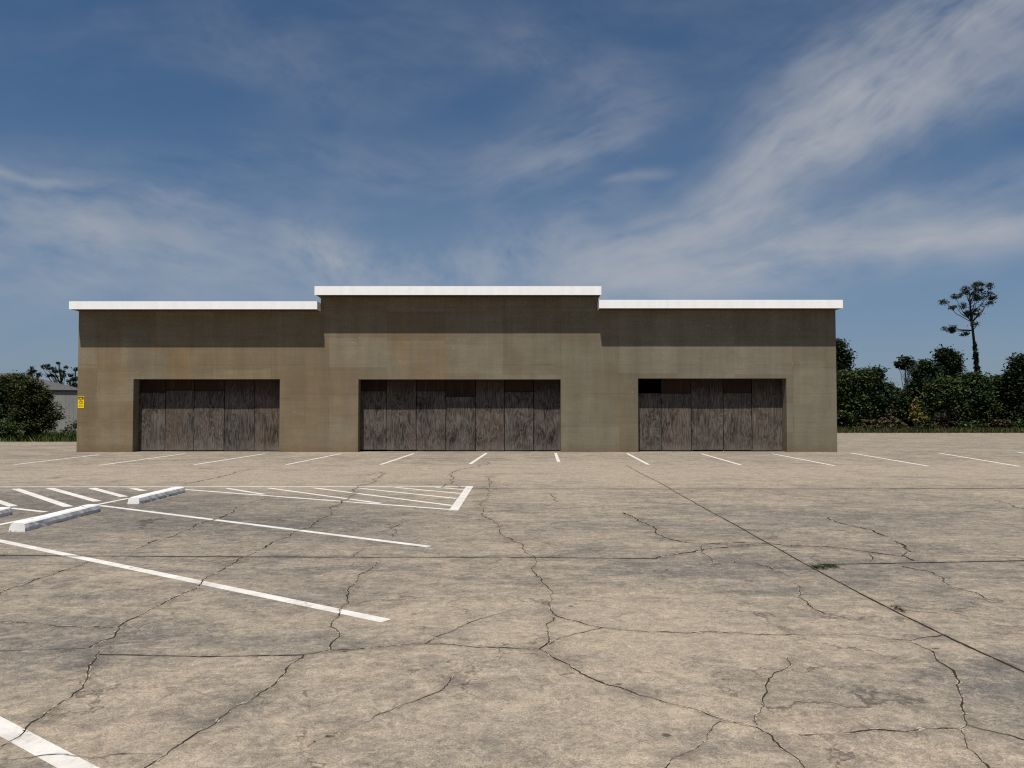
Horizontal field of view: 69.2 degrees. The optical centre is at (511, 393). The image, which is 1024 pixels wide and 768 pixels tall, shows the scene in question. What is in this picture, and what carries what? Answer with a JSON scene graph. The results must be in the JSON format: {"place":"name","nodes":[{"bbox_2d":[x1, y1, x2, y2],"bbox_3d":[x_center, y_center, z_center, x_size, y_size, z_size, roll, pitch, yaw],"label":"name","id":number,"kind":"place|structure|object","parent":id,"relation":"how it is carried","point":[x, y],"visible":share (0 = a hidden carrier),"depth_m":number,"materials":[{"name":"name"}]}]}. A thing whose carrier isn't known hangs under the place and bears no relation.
{"place":"outdoors","nodes":[
{"label":"outdoors","id":0,"kind":"place"},
{"bbox_2d":[0,373,77,432],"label":"neighbour building","id":1,"kind":"structure","parent":0,"point":[65,395],"depth_m":62.22,"materials":[{"name":"metal"}]},
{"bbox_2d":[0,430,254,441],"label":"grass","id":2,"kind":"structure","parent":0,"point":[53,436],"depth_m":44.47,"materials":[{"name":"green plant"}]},
{"bbox_2d":[69,286,842,451],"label":"vacant building","id":3,"kind":"structure","parent":0,"point":[360,368],"depth_m":31.29,"materials":[{"name":"brown concrete"}]},
{"bbox_2d":[78,396,83,407],"bbox_3d":[-18.107,0.384,31.189,0.259,0.496,0.018,0,-2,0],"label":"warning sign","id":4,"kind":"object","parent":3,"relation":"attached to","point":[80,401],"visible":1,"depth_m":31.18,"materials":[{"name":"yellow metal"}]},
{"bbox_2d":[0,434,1023,767],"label":"parking lot","id":5,"kind":"structure","parent":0,"point":[508,608],"depth_m":5.84,"materials":[{"name":"concrete"}]},
{"bbox_2d":[0,507,11,517],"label":"wheel stop","id":6,"kind":"object","parent":5,"relation":"on","point":[5,511],"visible":1,"depth_m":11.24,"materials":[{"name":"paint"}]},
{"bbox_2d":[9,504,100,531],"bbox_3d":[-6.555,1.783,10.748,0.234,0.121,2.092,0,-2,-4],"label":"wheel stop","id":7,"kind":"object","parent":5,"relation":"on","point":[29,524],"visible":1,"depth_m":10.43,"materials":[{"name":"paint"}]},
{"bbox_2d":[127,487,185,503],"bbox_3d":[-6.532,1.873,13.722,0.236,0.121,1.979,0,-2,-2],"label":"wheel stop","id":8,"kind":"object","parent":5,"relation":"on","point":[153,496],"visible":1,"depth_m":13.41,"materials":[{"name":"paint"}]},
{"bbox_2d":[812,563,827,568],"bbox_3d":[3.062,1.725,7.415,0.191,0.020,0.297,0,-2,0],"label":"weed tuft","id":9,"kind":"object","parent":5,"relation":"on","point":[817,566],"visible":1,"depth_m":7.38,"materials":[{"name":"green plant"}]},
{"bbox_2d":[821,562,839,567],"bbox_3d":[3.201,1.730,7.487,0.178,0.016,0.300,0,-2,0],"label":"weed tuft","id":10,"kind":"object","parent":5,"relation":"on","point":[827,565],"visible":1,"depth_m":7.46,"materials":[{"name":"green plant"}]},
{"bbox_2d":[0,0,1023,388],"label":"sky","id":11,"kind":"structure","parent":0,"point":[868,155],"materials":[{"name":"blue"}]},
{"bbox_2d":[837,426,1023,432],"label":"grass","id":12,"kind":"structure","parent":0,"point":[841,429],"depth_m":63.36,"materials":[{"name":"green plant"}]},
{"label":"ground","id":13,"kind":"structure","parent":0,"visible":0},
{"bbox_2d":[0,417,24,439],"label":"shrub","id":14,"kind":"object","parent":13,"relation":"on","point":[10,429],"visible":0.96,"depth_m":44.23,"materials":[{"name":"green plant"}]},
{"bbox_2d":[0,370,30,430],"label":"bush","id":15,"kind":"object","parent":13,"relation":"on","point":[5,402],"visible":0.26,"depth_m":48.51,"materials":[{"name":"green plant"}]},
{"bbox_2d":[26,366,42,377],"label":"pine tree","id":16,"kind":"object","parent":13,"relation":"on","point":[31,371],"visible":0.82,"depth_m":105.00,"materials":[{"name":"green plant"}]},
{"bbox_2d":[0,372,69,437],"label":"bush","id":17,"kind":"object","parent":13,"relation":"on","point":[30,415],"visible":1,"depth_m":46.13,"materials":[{"name":"green plant"}]},
{"bbox_2d":[40,362,68,383],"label":"pine tree","id":18,"kind":"object","parent":13,"relation":"on","point":[60,372],"visible":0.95,"depth_m":110.02,"materials":[{"name":"green plant"}]},
{"bbox_2d":[60,425,76,433],"bbox_3d":[-33.551,2.820,56.004,1.228,0.906,1.240,1,-2,-40],"label":"weed plant","id":19,"kind":"object","parent":13,"relation":"on","point":[67,430],"visible":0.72,"depth_m":55.89,"materials":[{"name":"green plant"}]},
{"bbox_2d":[66,419,76,431],"bbox_3d":[-30.555,2.465,51.942,1.044,1.372,1.042,0,-2,0],"label":"weed plant","id":20,"kind":"object","parent":13,"relation":"on","point":[75,425],"visible":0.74,"depth_m":51.89,"materials":[{"name":"green plant"}]},
{"bbox_2d":[65,367,77,387],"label":"pine tree","id":21,"kind":"object","parent":13,"relation":"on","point":[74,383],"visible":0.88,"depth_m":99.95,"materials":[{"name":"green plant"}]},
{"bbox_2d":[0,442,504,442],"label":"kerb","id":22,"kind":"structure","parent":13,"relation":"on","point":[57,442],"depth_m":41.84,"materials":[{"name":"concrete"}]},
{"bbox_2d":[836,338,857,425],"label":"tree","id":23,"kind":"object","parent":13,"relation":"on","point":[844,358],"visible":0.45,"depth_m":79.35,"materials":[{"name":"green plant"}]},
{"bbox_2d":[837,410,857,428],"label":"shrub","id":24,"kind":"object","parent":13,"relation":"on","point":[845,418],"visible":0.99,"depth_m":65.26,"materials":[{"name":"green plant"}]},
{"bbox_2d":[836,367,880,426],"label":"broadleaf tree","id":25,"kind":"object","parent":13,"relation":"on","point":[852,386],"visible":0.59,"depth_m":71.15,"materials":[{"name":"green plant"}]},
{"bbox_2d":[856,418,887,429],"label":"shrub","id":26,"kind":"object","parent":13,"relation":"on","point":[869,423],"visible":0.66,"depth_m":66.16,"materials":[{"name":"plant"}]},
{"bbox_2d":[863,364,901,426],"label":"broadleaf tree","id":27,"kind":"object","parent":13,"relation":"on","point":[885,400],"visible":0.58,"depth_m":73.21,"materials":[{"name":"green plant"}]},
{"bbox_2d":[877,409,902,428],"bbox_3d":[33.037,2.472,65.059,2.210,2.217,1.373,0,-2,0],"label":"shrub","id":28,"kind":"object","parent":13,"relation":"on","point":[891,421],"visible":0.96,"depth_m":64.89,"materials":[{"name":"green plant"}]},
{"bbox_2d":[883,378,913,427],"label":"broadleaf tree","id":29,"kind":"object","parent":13,"relation":"on","point":[902,414],"visible":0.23,"depth_m":77.11,"materials":[{"name":"green plant"}]},
{"bbox_2d":[888,422,909,428],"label":"shrub","id":30,"kind":"object","parent":13,"relation":"on","point":[903,425],"visible":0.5,"depth_m":66.69,"materials":[{"name":"green plant"}]},
{"bbox_2d":[893,355,915,421],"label":"umbrella pine","id":31,"kind":"object","parent":13,"relation":"on","point":[902,363],"visible":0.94,"depth_m":91.90,"materials":[{"name":"green plant"}]},
{"bbox_2d":[838,381,987,428],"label":"woodland","id":32,"kind":"object","parent":13,"relation":"on","point":[909,425],"depth_m":91.14,"materials":[{"name":"green plant"}]},
{"bbox_2d":[907,397,930,428],"bbox_3d":[35.381,1.948,64.475,2.018,3.273,1.304,0,-2,0],"label":"young tree","id":33,"kind":"object","parent":13,"relation":"on","point":[914,413],"visible":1,"depth_m":64.32,"materials":[{"name":"yellow plant"}]},
{"bbox_2d":[901,358,950,428],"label":"broadleaf tree","id":34,"kind":"object","parent":13,"relation":"on","point":[923,370],"visible":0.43,"depth_m":77.51,"materials":[{"name":"green plant"}]},
{"bbox_2d":[918,421,939,430],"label":"shrub","id":35,"kind":"object","parent":13,"relation":"on","point":[933,425],"visible":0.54,"depth_m":66.09,"materials":[{"name":"green plant"}]},
{"bbox_2d":[837,433,1023,433],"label":"kerb","id":36,"kind":"structure","parent":13,"relation":"on","point":[930,433],"depth_m":62.53,"materials":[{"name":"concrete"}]},
{"bbox_2d":[932,413,957,428],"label":"shrub","id":37,"kind":"object","parent":13,"relation":"on","point":[940,419],"visible":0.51,"depth_m":67.46,"materials":[{"name":"green plant"}]},
{"bbox_2d":[929,344,967,378],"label":"broadleaf tree","id":38,"kind":"object","parent":13,"relation":"on","point":[950,359],"visible":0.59,"depth_m":79.49,"materials":[{"name":"green plant"}]},
{"bbox_2d":[941,412,957,428],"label":"young tree","id":39,"kind":"object","parent":13,"relation":"on","point":[951,415],"visible":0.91,"depth_m":66.39,"materials":[{"name":"plant"}]},
{"bbox_2d":[919,374,980,423],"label":"broadleaf tree","id":40,"kind":"object","parent":13,"relation":"on","point":[941,397],"visible":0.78,"depth_m":72.07,"materials":[{"name":"green plant"}]},
{"bbox_2d":[952,420,975,429],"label":"shrub","id":41,"kind":"object","parent":13,"relation":"on","point":[960,424],"visible":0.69,"depth_m":66.67,"materials":[{"name":"green plant"}]},
{"bbox_2d":[938,281,997,372],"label":"tall pine","id":42,"kind":"object","parent":13,"relation":"on","point":[971,313],"visible":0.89,"depth_m":83.99,"materials":[{"name":"green plant"}]},
{"bbox_2d":[952,370,1007,424],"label":"broadleaf tree","id":43,"kind":"object","parent":13,"relation":"on","point":[982,396],"visible":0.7,"depth_m":72.04,"materials":[{"name":"green plant"}]},
{"bbox_2d":[972,423,990,428],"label":"shrub","id":44,"kind":"object","parent":13,"relation":"on","point":[983,425],"visible":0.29,"depth_m":67.25,"materials":[{"name":"green plant"}]},
{"bbox_2d":[988,374,1010,421],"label":"broadleaf tree","id":45,"kind":"object","parent":13,"relation":"on","point":[997,388],"visible":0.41,"depth_m":73.19,"materials":[{"name":"green plant"}]},
{"bbox_2d":[988,417,1014,429],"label":"shrub","id":46,"kind":"object","parent":13,"relation":"on","point":[1003,423],"visible":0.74,"depth_m":66.17,"materials":[{"name":"green plant"}]},
{"bbox_2d":[998,352,1023,421],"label":"broadleaf tree","id":47,"kind":"object","parent":13,"relation":"on","point":[1013,377],"visible":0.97,"depth_m":71.68,"materials":[{"name":"green plant"}]},
{"bbox_2d":[1010,418,1023,430],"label":"shrub","id":48,"kind":"object","parent":13,"relation":"on","point":[1019,423],"visible":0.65,"depth_m":66.66,"materials":[{"name":"green plant"}]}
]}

